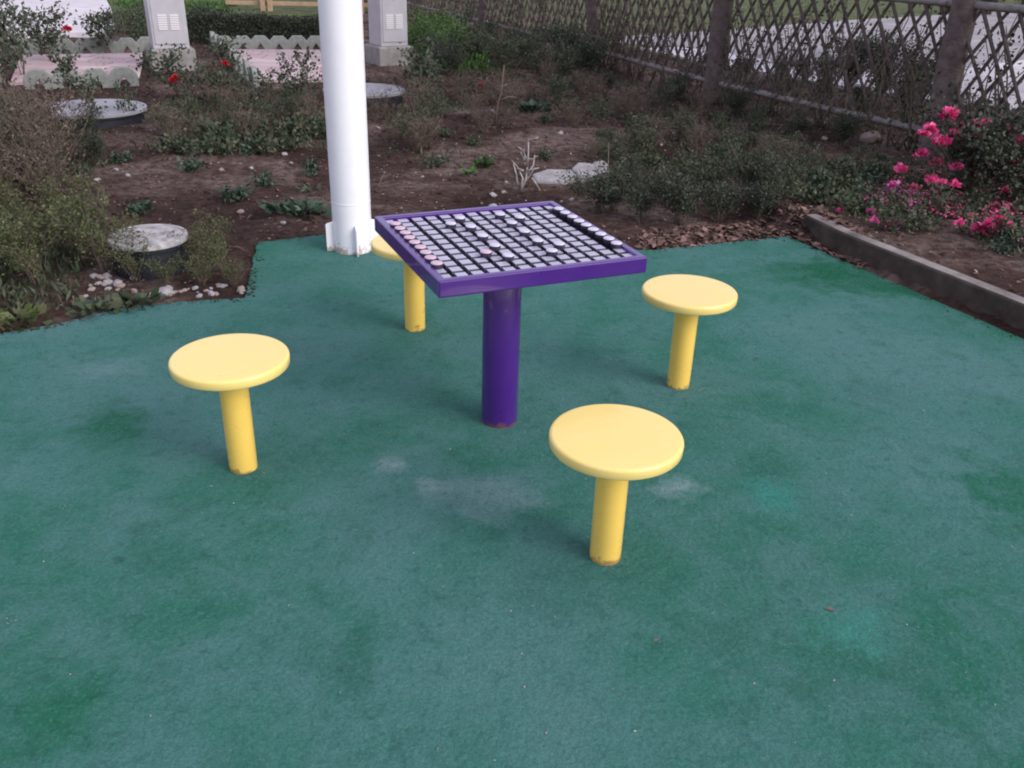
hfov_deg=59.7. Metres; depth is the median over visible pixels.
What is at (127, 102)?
rose bush
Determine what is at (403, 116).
shrub
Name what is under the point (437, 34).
shrub
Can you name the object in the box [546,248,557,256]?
game piece
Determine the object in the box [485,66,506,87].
dry shrub
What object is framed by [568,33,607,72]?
shrub
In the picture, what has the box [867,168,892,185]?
plant
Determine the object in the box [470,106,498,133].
dry shrub
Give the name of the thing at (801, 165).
shrub
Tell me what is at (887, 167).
plant
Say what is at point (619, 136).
plant
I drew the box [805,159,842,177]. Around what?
plant
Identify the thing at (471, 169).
weed
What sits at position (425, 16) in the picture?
shrub
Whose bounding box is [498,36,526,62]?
shrub
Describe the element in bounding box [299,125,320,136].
plant
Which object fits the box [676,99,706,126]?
dry shrub
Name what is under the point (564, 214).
game piece
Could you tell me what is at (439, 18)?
shrub
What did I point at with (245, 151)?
plant
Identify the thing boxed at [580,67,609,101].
dry shrub
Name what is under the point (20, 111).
shrub
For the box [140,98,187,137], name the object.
shrub
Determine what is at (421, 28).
shrub
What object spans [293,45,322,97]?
rose bush
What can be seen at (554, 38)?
shrub
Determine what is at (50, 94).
dry shrub
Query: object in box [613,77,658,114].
dry shrub
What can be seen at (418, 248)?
game piece
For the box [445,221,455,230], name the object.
game piece
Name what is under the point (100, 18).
rose bush
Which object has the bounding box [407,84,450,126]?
shrub
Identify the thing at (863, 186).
plant
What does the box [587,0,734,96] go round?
climbing plant
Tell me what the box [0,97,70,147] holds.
shrub
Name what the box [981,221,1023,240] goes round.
plant
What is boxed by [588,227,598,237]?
game piece
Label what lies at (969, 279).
kerb top
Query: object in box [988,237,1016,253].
plant
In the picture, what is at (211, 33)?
edging block
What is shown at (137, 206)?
plant
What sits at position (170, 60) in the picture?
rose bush
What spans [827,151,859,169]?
plant
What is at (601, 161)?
concrete rubble
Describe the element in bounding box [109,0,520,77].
grass
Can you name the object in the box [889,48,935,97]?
shrub
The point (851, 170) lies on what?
plant
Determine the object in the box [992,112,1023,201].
azalea bush
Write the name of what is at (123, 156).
plant
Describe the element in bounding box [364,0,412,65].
pillar
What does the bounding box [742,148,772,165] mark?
shrub
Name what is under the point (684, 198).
shrub
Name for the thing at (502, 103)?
dry shrub
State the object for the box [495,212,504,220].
game piece
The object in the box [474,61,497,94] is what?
rose bush
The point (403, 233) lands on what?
game piece
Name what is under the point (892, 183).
flowering plant
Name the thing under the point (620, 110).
dry shrub
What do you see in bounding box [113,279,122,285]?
stone
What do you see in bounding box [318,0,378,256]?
white pole
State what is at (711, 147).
weed
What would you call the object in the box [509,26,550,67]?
shrub
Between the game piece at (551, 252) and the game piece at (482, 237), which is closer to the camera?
the game piece at (551, 252)
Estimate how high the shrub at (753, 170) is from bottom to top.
0.475 m
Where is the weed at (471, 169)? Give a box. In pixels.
[461,166,477,175]
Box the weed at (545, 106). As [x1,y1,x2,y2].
[508,99,551,111]
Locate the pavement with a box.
[641,47,1023,113]
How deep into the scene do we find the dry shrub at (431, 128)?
7.94 m
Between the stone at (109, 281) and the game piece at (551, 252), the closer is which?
the game piece at (551, 252)
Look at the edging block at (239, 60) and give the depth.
11.83 m
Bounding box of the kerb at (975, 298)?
[804,216,1023,329]
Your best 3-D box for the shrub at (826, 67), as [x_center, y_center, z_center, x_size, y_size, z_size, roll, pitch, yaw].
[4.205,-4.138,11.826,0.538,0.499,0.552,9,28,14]
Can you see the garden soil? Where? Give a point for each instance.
(1010, 274)
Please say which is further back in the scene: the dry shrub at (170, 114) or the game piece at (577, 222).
the dry shrub at (170, 114)
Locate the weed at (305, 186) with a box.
[297,182,323,193]
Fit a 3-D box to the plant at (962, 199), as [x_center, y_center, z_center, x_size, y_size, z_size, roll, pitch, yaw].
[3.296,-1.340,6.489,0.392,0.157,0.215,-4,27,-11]
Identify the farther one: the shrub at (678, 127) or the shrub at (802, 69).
the shrub at (802, 69)
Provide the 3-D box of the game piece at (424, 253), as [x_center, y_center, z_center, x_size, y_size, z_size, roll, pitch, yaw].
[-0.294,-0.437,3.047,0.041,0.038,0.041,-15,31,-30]
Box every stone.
[87,286,95,291]
[89,273,97,278]
[95,274,104,279]
[103,279,113,284]
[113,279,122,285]
[114,283,124,288]
[159,286,172,295]
[208,290,214,295]
[237,288,245,292]
[859,131,879,143]
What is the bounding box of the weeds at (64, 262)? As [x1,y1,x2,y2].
[0,54,1023,325]
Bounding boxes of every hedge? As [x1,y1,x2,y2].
[88,0,147,40]
[184,2,319,45]
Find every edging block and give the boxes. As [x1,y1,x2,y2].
[10,38,29,53]
[23,69,54,89]
[29,38,51,53]
[52,38,76,53]
[52,68,81,88]
[74,38,97,53]
[81,68,110,87]
[95,37,118,52]
[109,66,138,87]
[116,38,138,52]
[136,36,149,52]
[209,31,214,44]
[214,36,234,50]
[231,51,238,69]
[232,35,250,48]
[237,55,243,75]
[243,60,250,79]
[248,66,258,86]
[250,35,269,48]
[270,36,288,48]
[287,35,307,49]
[307,36,320,49]
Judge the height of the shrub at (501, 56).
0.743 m
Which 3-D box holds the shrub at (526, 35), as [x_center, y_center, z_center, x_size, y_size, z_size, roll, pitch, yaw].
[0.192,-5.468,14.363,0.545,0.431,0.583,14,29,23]
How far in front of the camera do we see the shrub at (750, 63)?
13.14 m
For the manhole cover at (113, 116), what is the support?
on the garden soil
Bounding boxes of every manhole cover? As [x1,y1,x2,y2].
[48,99,146,129]
[106,224,189,279]
[323,83,404,107]
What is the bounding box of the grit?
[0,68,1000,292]
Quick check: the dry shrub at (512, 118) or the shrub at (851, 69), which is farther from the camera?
the shrub at (851, 69)
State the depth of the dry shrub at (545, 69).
11.58 m
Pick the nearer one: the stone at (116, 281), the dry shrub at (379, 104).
the stone at (116, 281)
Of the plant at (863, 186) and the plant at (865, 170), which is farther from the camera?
the plant at (865, 170)
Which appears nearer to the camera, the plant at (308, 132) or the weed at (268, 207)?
the weed at (268, 207)
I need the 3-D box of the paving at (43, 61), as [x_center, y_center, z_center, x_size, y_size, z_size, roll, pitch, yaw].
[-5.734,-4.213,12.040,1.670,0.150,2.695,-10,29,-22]
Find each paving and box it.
[10,53,145,84]
[234,49,322,82]
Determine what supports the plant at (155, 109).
on the garden soil
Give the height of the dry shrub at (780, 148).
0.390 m
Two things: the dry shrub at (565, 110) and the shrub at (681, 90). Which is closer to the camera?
the dry shrub at (565, 110)
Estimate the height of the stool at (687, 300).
0.447 m
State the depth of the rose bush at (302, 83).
9.42 m
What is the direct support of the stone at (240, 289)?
on the garden soil
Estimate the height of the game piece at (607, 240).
0.038 m
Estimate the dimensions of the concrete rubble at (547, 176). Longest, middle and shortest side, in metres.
0.384 x 0.303 x 0.080 m
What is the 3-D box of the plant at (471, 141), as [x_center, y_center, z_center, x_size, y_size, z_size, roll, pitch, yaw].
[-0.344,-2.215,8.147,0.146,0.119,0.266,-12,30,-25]
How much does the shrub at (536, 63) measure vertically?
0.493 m
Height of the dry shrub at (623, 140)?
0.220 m
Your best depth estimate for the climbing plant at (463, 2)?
16.29 m
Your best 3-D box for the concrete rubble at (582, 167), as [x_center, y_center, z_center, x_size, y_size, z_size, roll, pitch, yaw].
[0.633,-1.714,7.308,0.284,0.120,0.310,-10,35,-13]
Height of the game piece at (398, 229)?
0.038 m
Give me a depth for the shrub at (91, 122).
8.00 m
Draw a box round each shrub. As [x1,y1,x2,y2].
[0,73,20,102]
[0,74,95,166]
[0,76,70,140]
[0,93,36,138]
[0,95,37,162]
[0,95,65,185]
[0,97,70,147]
[0,100,97,196]
[0,103,35,176]
[0,111,53,172]
[0,136,61,212]
[0,138,84,209]
[0,173,32,231]
[0,198,63,250]
[0,208,68,272]
[0,215,16,274]
[0,225,46,286]
[1,75,101,155]
[3,129,73,183]
[23,168,89,221]
[25,174,111,264]
[25,196,93,253]
[38,198,104,238]
[56,204,143,273]
[60,101,107,135]
[72,125,110,163]
[93,210,138,249]
[99,227,150,282]
[138,255,185,284]
[139,97,181,128]
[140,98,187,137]
[140,103,195,141]
[160,227,204,263]
[168,95,199,119]
[173,236,195,256]
[174,246,224,286]
[179,111,218,133]
[183,206,235,264]
[193,224,231,279]
[197,79,245,113]
[208,99,244,128]
[209,255,244,287]
[221,100,270,137]
[252,98,280,119]
[272,80,301,111]
[279,90,306,116]
[291,89,324,120]
[366,83,403,119]
[378,106,417,138]
[383,69,439,116]
[386,103,437,145]
[394,110,442,152]
[406,108,450,148]
[407,6,455,27]
[407,16,433,49]
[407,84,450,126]
[408,6,442,34]
[417,31,458,64]
[420,23,459,36]
[421,5,457,39]
[421,23,456,47]
[424,12,467,33]
[430,12,472,53]
[431,2,481,23]
[431,15,461,30]
[436,34,473,75]
[450,17,486,60]
[458,86,493,120]
[459,93,487,114]
[460,21,500,46]
[466,34,497,53]
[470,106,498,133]
[474,18,506,35]
[475,25,523,74]
[475,76,503,100]
[478,43,517,69]
[479,41,511,62]
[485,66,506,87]
[488,82,516,114]
[491,69,517,93]
[491,71,529,105]
[495,80,531,114]
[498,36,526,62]
[498,107,523,127]
[501,25,522,36]
[505,27,528,40]
[507,30,541,56]
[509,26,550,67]
[513,71,538,99]
[522,24,554,53]
[524,43,551,76]
[537,58,558,82]
[541,18,579,59]
[541,38,584,79]
[544,71,571,103]
[545,17,597,68]
[551,25,629,78]
[555,102,575,119]
[555,147,637,213]
[563,70,591,87]
[565,101,590,127]
[567,67,597,93]
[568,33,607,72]
[577,133,607,158]
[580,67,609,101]
[581,93,619,126]
[589,125,612,143]
[592,130,631,164]
[593,171,633,210]
[595,69,623,87]
[601,77,647,119]
[606,154,648,189]
[610,78,637,99]
[610,97,634,118]
[612,134,633,152]
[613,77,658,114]
[614,161,678,222]
[616,81,645,104]
[619,94,643,116]
[621,113,669,160]
[623,150,645,171]
[638,106,677,149]
[639,115,655,134]
[640,161,726,225]
[644,161,695,204]
[646,74,686,109]
[660,65,694,101]
[660,107,678,122]
[660,107,706,142]
[668,142,722,190]
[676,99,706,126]
[679,146,746,203]
[680,114,729,159]
[686,178,750,221]
[701,130,752,167]
[708,108,740,136]
[714,80,762,114]
[718,135,798,194]
[721,127,751,154]
[735,58,751,82]
[737,179,787,219]
[741,56,757,71]
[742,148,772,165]
[753,126,780,152]
[755,131,801,161]
[757,163,815,208]
[758,130,815,172]
[761,135,827,186]
[768,54,800,77]
[783,107,820,134]
[787,97,817,121]
[788,54,819,81]
[809,81,835,99]
[811,52,848,85]
[816,105,880,142]
[827,28,886,91]
[842,82,875,108]
[856,27,926,98]
[877,55,935,112]
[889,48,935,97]
[922,83,980,122]
[964,91,1015,124]
[981,0,1004,14]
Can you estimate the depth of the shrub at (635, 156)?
7.49 m
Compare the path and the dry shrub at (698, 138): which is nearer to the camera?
the dry shrub at (698, 138)
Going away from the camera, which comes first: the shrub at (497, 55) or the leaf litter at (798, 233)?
the leaf litter at (798, 233)
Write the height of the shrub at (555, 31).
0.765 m
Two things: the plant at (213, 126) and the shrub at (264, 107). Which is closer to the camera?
the plant at (213, 126)
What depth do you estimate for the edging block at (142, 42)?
13.52 m
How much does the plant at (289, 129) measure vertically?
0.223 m
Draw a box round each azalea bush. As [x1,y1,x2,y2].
[893,83,1023,203]
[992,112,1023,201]
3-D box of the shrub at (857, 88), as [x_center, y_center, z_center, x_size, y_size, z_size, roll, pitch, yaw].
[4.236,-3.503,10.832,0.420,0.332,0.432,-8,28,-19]
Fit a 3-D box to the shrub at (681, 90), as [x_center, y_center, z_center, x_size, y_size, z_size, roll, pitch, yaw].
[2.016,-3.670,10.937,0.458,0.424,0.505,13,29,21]
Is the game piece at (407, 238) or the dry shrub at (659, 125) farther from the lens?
the dry shrub at (659, 125)
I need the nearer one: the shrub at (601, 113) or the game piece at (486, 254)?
the game piece at (486, 254)
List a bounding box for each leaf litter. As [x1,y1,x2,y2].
[4,24,1023,311]
[635,204,873,270]
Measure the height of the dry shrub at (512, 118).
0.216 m
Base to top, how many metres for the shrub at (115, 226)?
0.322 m
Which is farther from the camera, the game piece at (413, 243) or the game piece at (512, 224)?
the game piece at (512, 224)
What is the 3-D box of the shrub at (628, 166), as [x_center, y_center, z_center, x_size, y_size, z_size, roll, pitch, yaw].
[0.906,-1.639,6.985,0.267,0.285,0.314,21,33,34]
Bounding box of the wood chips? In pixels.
[27,44,977,289]
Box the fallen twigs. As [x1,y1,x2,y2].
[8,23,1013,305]
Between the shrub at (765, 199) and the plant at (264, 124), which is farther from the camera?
the plant at (264, 124)
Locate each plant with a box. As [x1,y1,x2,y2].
[105,147,135,163]
[125,197,155,217]
[145,106,167,120]
[153,129,202,156]
[176,154,206,172]
[190,115,234,144]
[194,119,242,156]
[213,180,256,202]
[231,107,293,138]
[236,128,278,156]
[239,140,256,155]
[243,96,273,109]
[248,170,275,186]
[260,127,311,150]
[272,114,306,136]
[285,114,326,138]
[293,112,325,128]
[297,158,319,175]
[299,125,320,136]
[364,0,586,52]
[419,153,451,167]
[430,125,453,136]
[435,106,451,116]
[464,133,482,145]
[476,150,495,168]
[534,146,554,160]
[537,111,553,122]
[552,97,582,110]
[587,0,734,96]
[602,126,617,138]
[610,130,638,145]
[621,111,649,126]
[640,147,670,169]
[704,0,983,151]
[733,128,759,144]
[748,119,769,131]
[777,131,803,140]
[787,168,848,197]
[787,178,844,205]
[801,166,837,182]
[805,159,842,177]
[811,165,861,194]
[820,176,867,215]
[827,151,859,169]
[832,157,862,178]
[834,187,870,213]
[849,176,874,196]
[856,181,903,216]
[857,162,878,181]
[859,197,919,232]
[863,154,894,175]
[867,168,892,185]
[873,180,925,214]
[887,210,942,232]
[900,168,938,184]
[908,176,961,215]
[930,0,1023,178]
[941,173,970,190]
[946,187,995,207]
[953,197,1021,242]
[962,203,988,213]
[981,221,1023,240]
[984,190,1004,202]
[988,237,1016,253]
[989,178,1023,194]
[990,206,1022,230]
[991,205,1023,249]
[1008,194,1023,214]
[1009,184,1023,202]
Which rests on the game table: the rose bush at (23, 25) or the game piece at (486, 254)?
the game piece at (486, 254)
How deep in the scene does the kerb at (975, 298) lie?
5.13 m
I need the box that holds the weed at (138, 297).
[102,286,170,313]
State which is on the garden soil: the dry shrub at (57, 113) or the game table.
the dry shrub at (57, 113)
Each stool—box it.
[168,333,289,474]
[371,235,424,331]
[549,404,683,565]
[642,274,737,389]
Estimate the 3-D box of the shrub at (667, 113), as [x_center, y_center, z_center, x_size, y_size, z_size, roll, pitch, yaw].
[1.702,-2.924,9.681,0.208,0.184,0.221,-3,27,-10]
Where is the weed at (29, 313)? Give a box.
[0,300,51,331]
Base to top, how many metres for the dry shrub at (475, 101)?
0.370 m
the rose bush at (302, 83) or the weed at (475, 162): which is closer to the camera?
the weed at (475, 162)
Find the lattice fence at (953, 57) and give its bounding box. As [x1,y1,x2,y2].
[407,0,1023,160]
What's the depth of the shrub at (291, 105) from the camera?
9.19 m
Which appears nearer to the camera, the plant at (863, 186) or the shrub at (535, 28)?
the plant at (863, 186)
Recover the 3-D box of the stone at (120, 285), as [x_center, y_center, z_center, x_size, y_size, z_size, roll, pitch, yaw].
[-2.119,-0.531,4.832,0.046,0.032,0.054,20,32,32]
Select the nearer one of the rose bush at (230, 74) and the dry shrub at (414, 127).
the dry shrub at (414, 127)
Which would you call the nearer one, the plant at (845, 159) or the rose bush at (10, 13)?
the plant at (845, 159)
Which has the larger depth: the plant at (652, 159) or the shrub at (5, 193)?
the plant at (652, 159)
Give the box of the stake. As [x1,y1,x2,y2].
[607,142,609,204]
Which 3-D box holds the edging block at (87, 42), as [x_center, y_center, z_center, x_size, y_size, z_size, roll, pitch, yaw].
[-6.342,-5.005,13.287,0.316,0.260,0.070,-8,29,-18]
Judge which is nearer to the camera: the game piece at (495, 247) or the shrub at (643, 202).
the game piece at (495, 247)
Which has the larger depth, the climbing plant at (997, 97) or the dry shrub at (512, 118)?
the dry shrub at (512, 118)
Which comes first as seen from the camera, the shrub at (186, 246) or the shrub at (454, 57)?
the shrub at (186, 246)
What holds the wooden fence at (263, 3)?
on the garden soil
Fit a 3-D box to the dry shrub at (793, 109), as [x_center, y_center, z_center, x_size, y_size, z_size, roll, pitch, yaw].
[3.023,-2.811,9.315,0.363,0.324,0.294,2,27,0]
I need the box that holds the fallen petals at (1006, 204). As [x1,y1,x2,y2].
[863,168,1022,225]
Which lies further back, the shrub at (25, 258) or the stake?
the stake
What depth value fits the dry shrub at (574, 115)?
9.21 m
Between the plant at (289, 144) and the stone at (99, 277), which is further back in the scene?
the plant at (289, 144)
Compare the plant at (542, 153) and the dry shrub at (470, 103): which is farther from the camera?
the dry shrub at (470, 103)
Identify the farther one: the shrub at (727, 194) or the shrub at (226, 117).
the shrub at (226, 117)
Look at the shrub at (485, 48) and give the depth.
13.33 m
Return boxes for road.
[620,12,1023,70]
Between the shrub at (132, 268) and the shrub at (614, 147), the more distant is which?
the shrub at (614, 147)
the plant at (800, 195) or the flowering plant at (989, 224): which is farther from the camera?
the plant at (800, 195)
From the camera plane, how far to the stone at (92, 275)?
4.94 m
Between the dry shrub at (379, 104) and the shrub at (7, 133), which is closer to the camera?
the shrub at (7, 133)
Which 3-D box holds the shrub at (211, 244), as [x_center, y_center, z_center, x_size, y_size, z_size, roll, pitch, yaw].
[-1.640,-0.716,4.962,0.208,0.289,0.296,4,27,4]
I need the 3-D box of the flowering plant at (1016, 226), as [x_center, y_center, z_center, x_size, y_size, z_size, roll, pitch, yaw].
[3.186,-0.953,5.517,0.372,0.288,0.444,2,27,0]
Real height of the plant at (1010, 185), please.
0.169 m
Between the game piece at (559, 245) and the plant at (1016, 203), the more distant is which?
the plant at (1016, 203)
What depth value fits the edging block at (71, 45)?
13.15 m
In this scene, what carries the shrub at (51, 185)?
on the garden soil
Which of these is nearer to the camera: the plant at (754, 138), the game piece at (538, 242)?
the game piece at (538, 242)
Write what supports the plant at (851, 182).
on the garden soil
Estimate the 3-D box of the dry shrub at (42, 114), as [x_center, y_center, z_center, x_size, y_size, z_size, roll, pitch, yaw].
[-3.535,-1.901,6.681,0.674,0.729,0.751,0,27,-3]
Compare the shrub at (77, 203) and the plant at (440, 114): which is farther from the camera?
the plant at (440, 114)
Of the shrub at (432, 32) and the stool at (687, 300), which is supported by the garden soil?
the shrub at (432, 32)
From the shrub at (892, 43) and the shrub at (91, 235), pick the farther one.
the shrub at (892, 43)
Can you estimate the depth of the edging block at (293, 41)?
14.30 m
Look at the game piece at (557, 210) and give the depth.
3.56 m
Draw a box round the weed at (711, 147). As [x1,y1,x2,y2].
[705,141,726,151]
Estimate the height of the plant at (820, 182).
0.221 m
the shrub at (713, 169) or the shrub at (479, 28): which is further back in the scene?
the shrub at (479, 28)
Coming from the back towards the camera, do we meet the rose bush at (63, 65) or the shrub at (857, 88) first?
the shrub at (857, 88)
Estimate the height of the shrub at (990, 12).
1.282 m
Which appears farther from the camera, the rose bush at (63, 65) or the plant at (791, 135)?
the rose bush at (63, 65)
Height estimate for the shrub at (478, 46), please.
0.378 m
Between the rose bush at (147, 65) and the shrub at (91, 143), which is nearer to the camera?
the shrub at (91, 143)
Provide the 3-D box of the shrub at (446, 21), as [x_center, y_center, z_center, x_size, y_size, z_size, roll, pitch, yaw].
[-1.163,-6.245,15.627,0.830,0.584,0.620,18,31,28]
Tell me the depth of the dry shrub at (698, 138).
7.99 m
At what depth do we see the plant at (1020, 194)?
6.76 m
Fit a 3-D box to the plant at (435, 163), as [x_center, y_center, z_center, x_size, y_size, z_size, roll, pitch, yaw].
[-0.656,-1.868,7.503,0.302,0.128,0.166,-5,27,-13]
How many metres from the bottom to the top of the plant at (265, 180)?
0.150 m
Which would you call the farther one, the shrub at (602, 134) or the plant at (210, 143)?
the shrub at (602, 134)
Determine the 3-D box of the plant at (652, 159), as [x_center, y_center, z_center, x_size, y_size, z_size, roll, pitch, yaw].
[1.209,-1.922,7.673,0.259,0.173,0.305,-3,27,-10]
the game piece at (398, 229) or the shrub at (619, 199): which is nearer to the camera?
the game piece at (398, 229)
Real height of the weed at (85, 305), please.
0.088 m
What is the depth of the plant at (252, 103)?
9.39 m
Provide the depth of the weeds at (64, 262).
7.89 m
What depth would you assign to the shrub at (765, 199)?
6.24 m
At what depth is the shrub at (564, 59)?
11.98 m
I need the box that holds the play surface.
[0,235,1023,767]
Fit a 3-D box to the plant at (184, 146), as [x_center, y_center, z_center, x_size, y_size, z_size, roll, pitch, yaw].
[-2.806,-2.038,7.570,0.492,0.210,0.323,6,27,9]
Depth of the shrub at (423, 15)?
16.44 m
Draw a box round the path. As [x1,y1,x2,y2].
[0,0,114,38]
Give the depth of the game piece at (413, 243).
3.12 m
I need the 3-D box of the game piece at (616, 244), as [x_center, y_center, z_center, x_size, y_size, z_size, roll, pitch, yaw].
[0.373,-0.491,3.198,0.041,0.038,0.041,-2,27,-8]
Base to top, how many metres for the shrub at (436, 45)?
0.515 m
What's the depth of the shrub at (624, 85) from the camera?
10.78 m
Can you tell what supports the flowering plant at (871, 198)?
on the garden soil
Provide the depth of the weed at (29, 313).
4.34 m
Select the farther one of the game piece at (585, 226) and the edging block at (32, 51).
the edging block at (32, 51)
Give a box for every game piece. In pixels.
[390,221,400,227]
[394,226,405,233]
[400,230,410,237]
[404,235,414,242]
[409,239,420,247]
[414,244,425,253]
[420,249,431,257]
[424,255,436,264]
[430,260,442,269]
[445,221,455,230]
[455,215,464,225]
[465,224,475,234]
[477,233,487,242]
[480,249,491,260]
[489,242,500,253]
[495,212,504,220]
[502,253,513,263]
[506,220,516,228]
[515,215,524,222]
[519,229,529,238]
[532,238,543,247]
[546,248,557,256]
[553,241,564,250]
[554,207,563,216]
[560,210,569,220]
[567,214,577,224]
[574,219,583,229]
[581,223,590,233]
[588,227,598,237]
[595,231,605,242]
[603,236,613,247]
[611,241,621,248]
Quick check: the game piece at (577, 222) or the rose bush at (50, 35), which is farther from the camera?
the rose bush at (50, 35)
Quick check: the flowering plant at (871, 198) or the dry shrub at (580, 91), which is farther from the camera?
the dry shrub at (580, 91)
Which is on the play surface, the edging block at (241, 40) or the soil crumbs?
the soil crumbs
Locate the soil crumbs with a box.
[1,234,1016,337]
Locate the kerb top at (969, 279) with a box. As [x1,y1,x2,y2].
[807,214,1023,303]
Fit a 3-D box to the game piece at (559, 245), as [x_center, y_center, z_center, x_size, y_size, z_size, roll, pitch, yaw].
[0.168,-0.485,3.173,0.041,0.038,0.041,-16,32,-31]
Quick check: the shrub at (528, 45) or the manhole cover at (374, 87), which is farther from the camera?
the shrub at (528, 45)
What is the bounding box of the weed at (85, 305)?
[65,289,121,318]
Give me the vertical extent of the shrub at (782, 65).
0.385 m
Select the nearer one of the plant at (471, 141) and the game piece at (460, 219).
the game piece at (460, 219)
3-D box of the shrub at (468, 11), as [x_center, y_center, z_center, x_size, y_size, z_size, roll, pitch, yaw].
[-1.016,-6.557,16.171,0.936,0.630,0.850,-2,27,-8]
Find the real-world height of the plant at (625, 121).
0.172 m
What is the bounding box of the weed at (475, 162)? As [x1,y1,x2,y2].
[472,157,492,167]
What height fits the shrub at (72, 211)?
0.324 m
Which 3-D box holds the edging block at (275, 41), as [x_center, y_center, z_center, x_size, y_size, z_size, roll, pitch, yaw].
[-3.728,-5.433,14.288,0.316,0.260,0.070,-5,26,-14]
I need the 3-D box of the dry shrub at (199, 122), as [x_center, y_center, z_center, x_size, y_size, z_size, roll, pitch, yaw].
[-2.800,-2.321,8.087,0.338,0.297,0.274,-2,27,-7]
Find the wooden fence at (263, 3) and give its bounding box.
[225,0,367,13]
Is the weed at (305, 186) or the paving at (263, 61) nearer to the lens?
the weed at (305, 186)
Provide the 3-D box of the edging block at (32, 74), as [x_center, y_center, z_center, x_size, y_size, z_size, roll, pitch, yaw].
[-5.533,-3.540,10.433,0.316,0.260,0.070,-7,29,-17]
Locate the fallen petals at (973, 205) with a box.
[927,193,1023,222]
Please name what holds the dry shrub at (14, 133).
on the garden soil
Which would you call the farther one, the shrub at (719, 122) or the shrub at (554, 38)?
the shrub at (554, 38)
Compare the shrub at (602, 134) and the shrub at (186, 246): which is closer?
the shrub at (186, 246)
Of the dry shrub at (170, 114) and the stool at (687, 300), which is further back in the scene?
the dry shrub at (170, 114)
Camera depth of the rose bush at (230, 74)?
10.08 m
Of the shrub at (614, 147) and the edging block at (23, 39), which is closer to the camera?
the shrub at (614, 147)
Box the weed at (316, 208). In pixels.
[276,197,331,219]
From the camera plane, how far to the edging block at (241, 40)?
14.10 m
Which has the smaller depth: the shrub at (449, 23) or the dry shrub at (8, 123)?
the dry shrub at (8, 123)
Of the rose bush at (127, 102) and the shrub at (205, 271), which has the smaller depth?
the shrub at (205, 271)
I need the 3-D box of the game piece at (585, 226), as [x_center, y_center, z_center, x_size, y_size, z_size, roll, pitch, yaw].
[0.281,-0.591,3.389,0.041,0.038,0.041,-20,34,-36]
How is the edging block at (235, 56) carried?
on the garden soil
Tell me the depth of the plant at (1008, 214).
5.94 m
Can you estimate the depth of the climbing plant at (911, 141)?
9.18 m
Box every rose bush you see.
[0,0,22,69]
[0,0,73,60]
[0,9,31,74]
[0,13,19,88]
[44,43,86,97]
[54,68,107,108]
[62,5,126,52]
[112,79,143,112]
[131,43,164,92]
[144,42,196,97]
[173,69,200,102]
[193,57,222,98]
[199,62,233,101]
[201,32,251,84]
[222,65,245,91]
[227,67,256,110]
[246,68,276,101]
[275,52,297,86]
[281,74,311,111]
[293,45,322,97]
[397,36,442,101]
[401,46,443,91]
[407,38,426,85]
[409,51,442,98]
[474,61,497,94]
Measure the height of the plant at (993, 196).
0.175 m
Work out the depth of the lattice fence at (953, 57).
9.27 m
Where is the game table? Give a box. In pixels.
[374,201,646,427]
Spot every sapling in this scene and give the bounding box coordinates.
[494,65,515,126]
[512,137,540,191]
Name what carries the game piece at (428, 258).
on the game table
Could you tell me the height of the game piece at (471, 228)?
0.038 m
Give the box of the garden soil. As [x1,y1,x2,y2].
[0,0,1023,338]
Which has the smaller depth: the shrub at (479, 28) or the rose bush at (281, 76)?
the rose bush at (281, 76)
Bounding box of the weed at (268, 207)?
[256,196,304,214]
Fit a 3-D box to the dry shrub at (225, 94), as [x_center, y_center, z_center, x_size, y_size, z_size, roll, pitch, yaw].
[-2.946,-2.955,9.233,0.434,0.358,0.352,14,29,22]
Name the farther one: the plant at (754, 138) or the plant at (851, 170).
the plant at (754, 138)
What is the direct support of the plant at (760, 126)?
on the garden soil
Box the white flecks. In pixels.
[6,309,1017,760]
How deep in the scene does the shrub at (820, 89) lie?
11.25 m
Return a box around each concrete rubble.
[532,169,576,184]
[572,163,607,184]
[593,160,606,167]
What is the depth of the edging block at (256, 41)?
14.17 m
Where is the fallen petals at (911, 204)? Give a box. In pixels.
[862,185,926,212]
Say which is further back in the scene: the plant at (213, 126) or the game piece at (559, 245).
the plant at (213, 126)
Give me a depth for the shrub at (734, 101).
10.04 m
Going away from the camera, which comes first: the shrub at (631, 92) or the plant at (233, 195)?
the plant at (233, 195)
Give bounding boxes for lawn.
[108,0,367,23]
[426,0,1023,62]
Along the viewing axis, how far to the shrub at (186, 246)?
5.03 m
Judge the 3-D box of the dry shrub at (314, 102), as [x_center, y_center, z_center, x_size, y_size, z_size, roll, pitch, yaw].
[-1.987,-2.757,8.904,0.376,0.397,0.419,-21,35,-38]
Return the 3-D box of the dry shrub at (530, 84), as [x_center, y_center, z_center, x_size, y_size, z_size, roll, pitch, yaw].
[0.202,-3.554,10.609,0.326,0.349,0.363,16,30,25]
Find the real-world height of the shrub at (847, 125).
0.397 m
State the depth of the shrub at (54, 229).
5.22 m
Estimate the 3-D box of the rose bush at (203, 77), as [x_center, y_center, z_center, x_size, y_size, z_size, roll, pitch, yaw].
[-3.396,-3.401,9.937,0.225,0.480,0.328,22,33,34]

